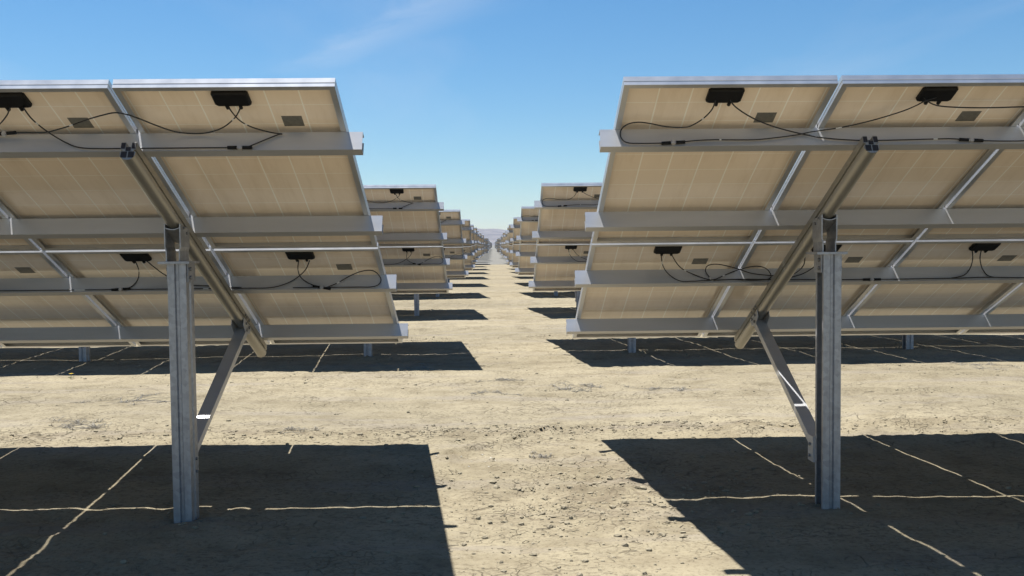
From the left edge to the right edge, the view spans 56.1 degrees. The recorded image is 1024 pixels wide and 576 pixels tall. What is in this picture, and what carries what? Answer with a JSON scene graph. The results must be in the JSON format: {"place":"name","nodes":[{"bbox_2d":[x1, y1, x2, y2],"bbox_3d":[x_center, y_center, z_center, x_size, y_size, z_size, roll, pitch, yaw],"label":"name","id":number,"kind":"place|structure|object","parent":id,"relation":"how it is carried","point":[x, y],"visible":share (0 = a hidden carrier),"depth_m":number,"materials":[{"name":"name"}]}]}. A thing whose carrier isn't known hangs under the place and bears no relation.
{"place":"outdoors","nodes":[
{"label":"outdoors","id":0,"kind":"place"},
{"bbox_2d":[473,245,509,264],"bbox_3d":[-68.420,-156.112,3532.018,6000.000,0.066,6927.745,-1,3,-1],"label":"gravel road","id":1,"kind":"structure","parent":0,"point":[492,257],"depth_m":97.49,"materials":[{"name":"beige gravel"}]},
{"bbox_2d":[477,229,506,244],"bbox_3d":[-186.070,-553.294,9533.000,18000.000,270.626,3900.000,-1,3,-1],"label":"mountains","id":2,"kind":"structure","parent":0,"point":[493,235],"depth_m":8938.07,"materials":[{"name":"grey stone"}]},
{"bbox_2d":[0,265,1023,575],"bbox_3d":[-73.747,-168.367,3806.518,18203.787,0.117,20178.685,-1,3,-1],"label":"ground","id":3,"kind":"structure","parent":0,"point":[478,311],"depth_m":6.75,"materials":[{"name":"soil"}]},
{"bbox_2d":[40,416,111,429],"bbox_3d":[-3.637,1.128,8.050,0.740,0.054,0.440,1,3,30],"label":"dry weed","id":4,"kind":"object","parent":3,"relation":"on","point":[94,426],"visible":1,"depth_m":7.96,"materials":[{"name":"beige plant"}]},
{"bbox_2d":[75,392,170,405],"bbox_3d":[-3.640,1.085,9.287,1.075,0.052,0.737,-2,3,-35],"label":"dry weed","id":5,"kind":"object","parent":3,"relation":"on","point":[133,399],"visible":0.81,"depth_m":9.33,"materials":[{"name":"beige plant"}]},
{"bbox_2d":[0,78,408,522],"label":"solar table","id":6,"kind":"object","parent":3,"relation":"on","point":[181,218],"visible":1,"depth_m":5.36,"materials":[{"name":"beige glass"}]},
{"bbox_2d":[79,184,452,361],"bbox_3d":[-5.502,-0.009,13.358,9.244,2.590,3.004,-1,3,-1],"label":"solar table","id":7,"kind":"object","parent":3,"relation":"on","point":[412,238],"visible":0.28,"depth_m":13.00,"materials":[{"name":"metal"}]},
{"bbox_2d":[280,426,321,435],"bbox_3d":[-1.689,1.128,7.653,0.312,0.068,0.315,-1,3,-1],"label":"dry weed","id":8,"kind":"object","parent":3,"relation":"on","point":[292,429],"visible":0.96,"depth_m":7.71,"materials":[{"name":"beige plant"}]},
{"bbox_2d":[404,363,441,369],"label":"dry weed","id":9,"kind":"object","parent":3,"relation":"on","point":[424,367],"visible":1,"depth_m":11.66,"materials":[{"name":"plant"}]},
{"bbox_2d":[414,209,467,315],"bbox_3d":[-5.605,-0.309,20.939,9.244,2.590,3.004,-1,3,-1],"label":"solar table","id":10,"kind":"object","parent":3,"relation":"on","point":[451,222],"visible":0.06,"depth_m":20.58,"materials":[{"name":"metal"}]},
{"bbox_2d":[436,219,474,296],"bbox_3d":[-5.746,-0.677,28.525,9.244,2.590,3.004,0,2,-1],"label":"solar table","id":11,"kind":"object","parent":3,"relation":"on","point":[467,229],"visible":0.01,"depth_m":28.22,"materials":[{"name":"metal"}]},
{"bbox_2d":[447,225,477,282],"bbox_3d":[-5.939,-1.011,36.096,9.244,2.590,3.004,-1,3,-1],"label":"solar table","id":12,"kind":"object","parent":3,"relation":"on","point":[474,261],"visible":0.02,"depth_m":36.12,"materials":[{"name":"metal"}]},
{"bbox_2d":[455,227,479,278],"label":"solar table","id":13,"kind":"object","parent":3,"relation":"on","point":[477,257],"depth_m":43.70,"materials":[{"name":"metal"}]},
{"bbox_2d":[477,230,480,257],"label":"solar table","id":14,"kind":"object","parent":3,"relation":"on","point":[478,236],"visible":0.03,"depth_m":50.89,"materials":[{"name":"metal"}]},
{"bbox_2d":[479,233,482,256],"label":"solar table","id":15,"kind":"object","parent":3,"relation":"on","point":[480,245],"visible":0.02,"depth_m":58.82,"materials":[{"name":"metal"}]},
{"bbox_2d":[481,235,484,253],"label":"solar table","id":16,"kind":"object","parent":3,"relation":"on","point":[483,247],"visible":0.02,"depth_m":74.12,"materials":[{"name":"metal"}]},
{"bbox_2d":[484,238,488,252],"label":"solar table","id":17,"kind":"object","parent":3,"relation":"on","point":[486,245],"visible":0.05,"depth_m":89.17,"materials":[{"name":"metal"}]},
{"bbox_2d":[469,389,520,395],"bbox_3d":[-0.161,1.047,9.683,0.550,0.040,0.399,-1,3,-1],"label":"dry weed","id":18,"kind":"object","parent":3,"relation":"on","point":[481,392],"visible":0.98,"depth_m":9.66,"materials":[{"name":"beige plant"}]},
{"bbox_2d":[496,239,500,251],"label":"solar table","id":19,"kind":"object","parent":3,"relation":"on","point":[498,241],"visible":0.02,"depth_m":104.43,"materials":[{"name":"metal"}]},
{"bbox_2d":[474,377,526,382],"bbox_3d":[-0.116,1.006,10.508,0.590,0.031,0.338,-1,3,-1],"label":"dry weed","id":20,"kind":"object","parent":3,"relation":"on","point":[503,379],"visible":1,"depth_m":10.51,"materials":[{"name":"beige plant"}]},
{"bbox_2d":[500,235,502,253],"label":"solar table","id":21,"kind":"object","parent":3,"relation":"on","point":[501,239],"visible":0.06,"depth_m":74.16,"materials":[{"name":"metal"}]},
{"bbox_2d":[501,232,504,255],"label":"solar table","id":22,"kind":"object","parent":3,"relation":"on","point":[503,237],"visible":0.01,"depth_m":58.98,"materials":[{"name":"metal"}]},
{"bbox_2d":[503,231,506,257],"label":"solar table","id":23,"kind":"object","parent":3,"relation":"on","point":[505,235],"visible":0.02,"depth_m":51.37,"materials":[{"name":"metal"}]},
{"bbox_2d":[505,227,508,259],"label":"solar table","id":24,"kind":"object","parent":3,"relation":"on","point":[506,257],"visible":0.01,"depth_m":43.63,"materials":[{"name":"metal"}]},
{"bbox_2d":[506,224,512,263],"bbox_3d":[4.413,-1.135,36.373,9.244,2.602,3.005,-1,3,-1],"label":"solar table","id":25,"kind":"object","parent":3,"relation":"on","point":[509,243],"visible":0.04,"depth_m":36.25,"materials":[{"name":"metal"}]},
{"bbox_2d":[0,343,1020,575],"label":"dead straw","id":26,"kind":"object","parent":3,"relation":"on","point":[36,433],"visible":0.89,"depth_m":6.59,"materials":[{"name":"beige plant"}]},
{"bbox_2d":[0,334,1023,575],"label":"soil clods","id":27,"kind":"object","parent":3,"relation":"on","point":[567,523],"visible":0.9,"depth_m":5.95,"materials":[{"name":"beige soil"}]},
{"bbox_2d":[510,217,557,295],"bbox_3d":[4.568,-0.819,28.792,9.244,2.602,3.005,-1,3,-1],"label":"solar table","id":28,"kind":"object","parent":3,"relation":"on","point":[515,226],"visible":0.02,"depth_m":28.28,"materials":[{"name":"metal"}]},
{"bbox_2d":[529,450,553,458],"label":"dry weed","id":29,"kind":"object","parent":3,"relation":"on","point":[539,455],"visible":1,"depth_m":6.72,"materials":[{"name":"beige plant"}]},
{"bbox_2d":[515,206,580,312],"bbox_3d":[4.713,-0.464,21.212,9.244,2.602,3.005,0,3,-1],"label":"solar table","id":30,"kind":"object","parent":3,"relation":"on","point":[528,219],"visible":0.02,"depth_m":20.69,"materials":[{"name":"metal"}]},
{"bbox_2d":[552,381,605,392],"bbox_3d":[0.675,1.018,9.940,0.585,0.054,0.628,-1,3,-1],"label":"dry weed","id":31,"kind":"object","parent":3,"relation":"on","point":[570,388],"visible":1,"depth_m":9.85,"materials":[{"name":"beige plant"}]},
{"bbox_2d":[623,384,687,390],"bbox_3d":[1.455,1.023,9.812,0.731,0.036,0.266,0,3,20],"label":"dry weed","id":32,"kind":"object","parent":3,"relation":"on","point":[651,388],"visible":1,"depth_m":9.79,"materials":[{"name":"beige plant"}]},
{"bbox_2d":[529,182,913,352],"bbox_3d":[4.895,-0.129,13.634,9.244,2.602,3.005,-1,3,-1],"label":"solar table","id":33,"kind":"object","parent":3,"relation":"on","point":[561,236],"visible":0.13,"depth_m":13.11,"materials":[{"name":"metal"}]},
{"bbox_2d":[566,74,1023,508],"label":"solar table","id":34,"kind":"object","parent":3,"relation":"on","point":[827,211],"visible":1,"depth_m":5.50,"materials":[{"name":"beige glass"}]},
{"bbox_2d":[950,361,1018,369],"bbox_3d":[5.522,0.907,11.301,0.586,0.045,0.819,-3,3,-38],"label":"dry weed","id":35,"kind":"object","parent":3,"relation":"on","point":[985,364],"visible":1,"depth_m":11.29,"materials":[{"name":"beige plant"}]},
{"bbox_2d":[0,0,1023,229],"label":"sky","id":36,"kind":"structure","parent":0,"point":[487,103],"materials":[{"name":"blue"}]}
]}

